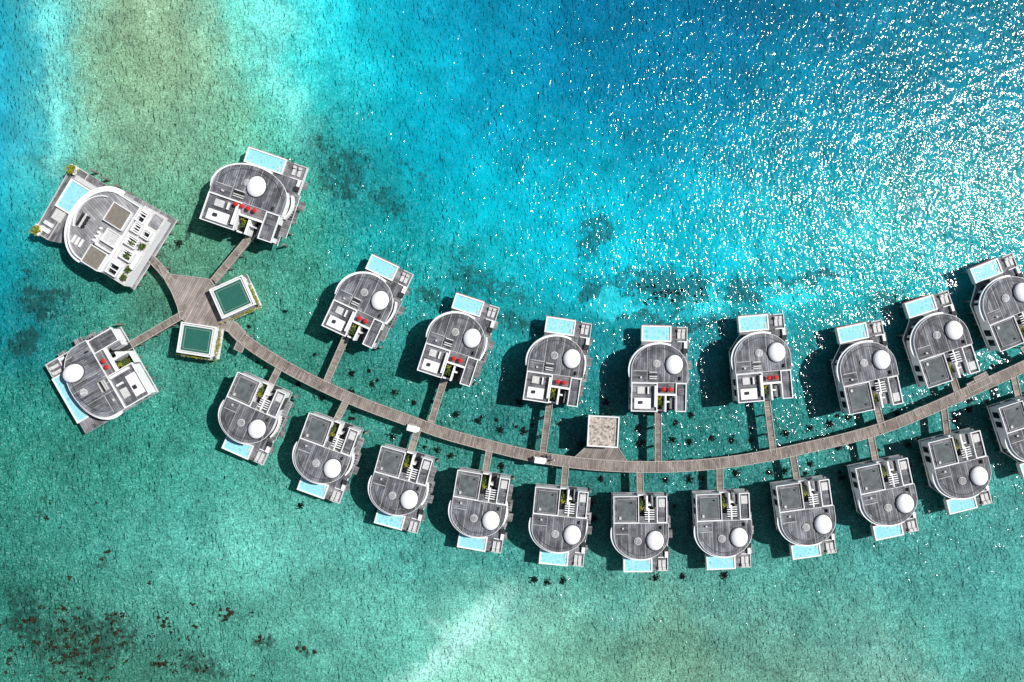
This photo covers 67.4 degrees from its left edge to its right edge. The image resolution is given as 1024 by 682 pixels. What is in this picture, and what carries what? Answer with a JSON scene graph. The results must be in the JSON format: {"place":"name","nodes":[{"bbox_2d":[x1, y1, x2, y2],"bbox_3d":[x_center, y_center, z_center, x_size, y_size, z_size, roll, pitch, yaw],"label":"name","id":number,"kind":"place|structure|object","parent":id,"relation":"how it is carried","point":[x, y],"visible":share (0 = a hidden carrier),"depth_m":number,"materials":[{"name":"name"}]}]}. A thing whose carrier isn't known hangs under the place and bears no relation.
{"place":"outdoors","nodes":[
{"label":"outdoors","id":0,"kind":"place"},
{"bbox_2d":[0,0,1023,681],"bbox_3d":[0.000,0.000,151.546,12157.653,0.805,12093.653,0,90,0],"label":"lagoon seabed","id":1,"kind":"structure","parent":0,"point":[814,172],"depth_m":151.33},
{"bbox_2d":[45,323,160,433],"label":"overwater villa","id":2,"kind":"object","parent":1,"relation":"on","point":[102,377],"visible":0.99,"depth_m":144.78,"materials":[{"name":"wood"}]},
{"bbox_2d":[28,163,179,289],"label":"overwater residence","id":3,"kind":"structure","parent":1,"relation":"on","point":[120,236],"depth_m":144.92,"materials":[{"name":"concrete"}]},
{"bbox_2d":[176,322,223,363],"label":"green roof pavilion","id":4,"kind":"structure","parent":1,"relation":"on","point":[198,341],"depth_m":145.90,"materials":[{"name":"tile"}]},
{"bbox_2d":[209,273,267,323],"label":"green roof pavilion","id":5,"kind":"structure","parent":1,"relation":"on","point":[235,298],"depth_m":145.90,"materials":[{"name":"tile"}]},
{"bbox_2d":[199,147,308,246],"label":"overwater villa","id":6,"kind":"object","parent":1,"relation":"on","point":[257,192],"visible":0.99,"depth_m":144.85,"materials":[{"name":"wood"}]},
{"bbox_2d":[218,371,299,464],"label":"overwater villa","id":7,"kind":"object","parent":1,"relation":"on","point":[253,411],"visible":0.98,"depth_m":144.80,"materials":[{"name":"wood"}]},
{"bbox_2d":[292,411,369,503],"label":"overwater villa","id":8,"kind":"object","parent":1,"relation":"on","point":[326,454],"visible":0.99,"depth_m":144.76,"materials":[{"name":"wood"}]},
{"bbox_2d":[0,275,708,681],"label":"coral heads","id":9,"kind":"object","parent":1,"relation":"on","point":[94,641],"visible":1,"depth_m":151.09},
{"bbox_2d":[321,254,413,348],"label":"overwater villa","id":10,"kind":"object","parent":1,"relation":"on","point":[365,306],"visible":1,"depth_m":144.80,"materials":[{"name":"wood"}]},
{"bbox_2d":[368,443,439,533],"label":"overwater villa","id":11,"kind":"object","parent":1,"relation":"on","point":[401,483],"visible":0.97,"depth_m":144.76,"materials":[{"name":"wood"}]},
{"bbox_2d":[417,293,499,386],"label":"overwater villa","id":12,"kind":"object","parent":1,"relation":"on","point":[458,341],"visible":1,"depth_m":144.75,"materials":[{"name":"wood"}]},
{"bbox_2d":[448,467,514,553],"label":"overwater villa","id":13,"kind":"object","parent":1,"relation":"on","point":[479,507],"visible":1,"depth_m":144.76,"materials":[{"name":"wood"}]},
{"bbox_2d":[523,316,592,406],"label":"overwater villa","id":14,"kind":"object","parent":1,"relation":"on","point":[558,360],"visible":1,"depth_m":144.70,"materials":[{"name":"wood"}]},
{"bbox_2d":[529,483,591,566],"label":"overwater villa","id":15,"kind":"object","parent":1,"relation":"on","point":[560,529],"visible":0.99,"depth_m":144.76,"materials":[{"name":"wood"}]},
{"bbox_2d":[127,235,1023,492],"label":"boardwalk","id":16,"kind":"structure","parent":1,"relation":"on","point":[194,300],"depth_m":148.00,"materials":[{"name":"wood"}]},
{"bbox_2d":[406,424,419,432],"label":"golf buggy","id":17,"kind":"object","parent":16,"relation":"on","point":[412,428],"visible":1,"depth_m":146.18,"materials":[{"name":"plastic"}]},
{"bbox_2d":[533,456,546,463],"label":"golf buggy","id":18,"kind":"object","parent":16,"relation":"on","point":[540,460],"visible":1,"depth_m":146.18,"materials":[{"name":"plastic"}]},
{"bbox_2d":[174,239,995,585],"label":"coral frames","id":19,"kind":"structure","parent":1,"relation":"on","point":[642,443],"depth_m":151.01,"materials":[{"name":"black"}]},
{"bbox_2d":[586,414,619,447],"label":"arrival pavilion","id":20,"kind":"structure","parent":1,"relation":"on","point":[602,430],"depth_m":145.10,"materials":[{"name":"stone"}]},
{"bbox_2d":[610,491,671,571],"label":"overwater villa","id":21,"kind":"object","parent":1,"relation":"on","point":[640,533],"visible":0.98,"depth_m":144.76,"materials":[{"name":"wood"}]},
{"bbox_2d":[628,325,691,411],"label":"overwater villa","id":22,"kind":"object","parent":1,"relation":"on","point":[659,365],"visible":1,"depth_m":144.70,"materials":[{"name":"wood"}]},
{"bbox_2d":[691,488,753,569],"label":"overwater villa","id":23,"kind":"object","parent":1,"relation":"on","point":[723,528],"visible":0.94,"depth_m":144.76,"materials":[{"name":"wood"}]},
{"bbox_2d":[727,313,792,402],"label":"overwater villa","id":24,"kind":"object","parent":1,"relation":"on","point":[759,359],"visible":0.98,"depth_m":144.70,"materials":[{"name":"wood"}]},
{"bbox_2d":[768,474,836,559],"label":"overwater villa","id":25,"kind":"object","parent":1,"relation":"on","point":[804,516],"visible":0.95,"depth_m":144.76,"materials":[{"name":"wood"}]},
{"bbox_2d":[827,319,903,414],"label":"overwater villa","id":26,"kind":"object","parent":1,"relation":"on","point":[864,369],"visible":0.98,"depth_m":144.76,"materials":[{"name":"wood"}]},
{"bbox_2d":[844,453,918,540],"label":"overwater villa","id":27,"kind":"object","parent":1,"relation":"on","point":[883,489],"visible":0.97,"depth_m":144.76,"materials":[{"name":"wood"}]},
{"bbox_2d":[896,290,979,387],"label":"overwater villa","id":28,"kind":"object","parent":1,"relation":"on","point":[937,341],"visible":0.99,"depth_m":144.76,"materials":[{"name":"wood"}]},
{"bbox_2d":[913,427,991,514],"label":"overwater villa","id":29,"kind":"object","parent":1,"relation":"on","point":[955,463],"visible":0.96,"depth_m":144.76,"materials":[{"name":"wood"}]},
{"bbox_2d":[960,253,1023,351],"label":"overwater villa","id":30,"kind":"object","parent":1,"relation":"on","point":[996,300],"visible":0.97,"depth_m":144.85,"materials":[{"name":"wood"}]},
{"bbox_2d":[981,393,1023,478],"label":"overwater villa","id":31,"kind":"object","parent":1,"relation":"on","point":[1006,417],"visible":0.91,"depth_m":144.85,"materials":[{"name":"wood"}]}
]}

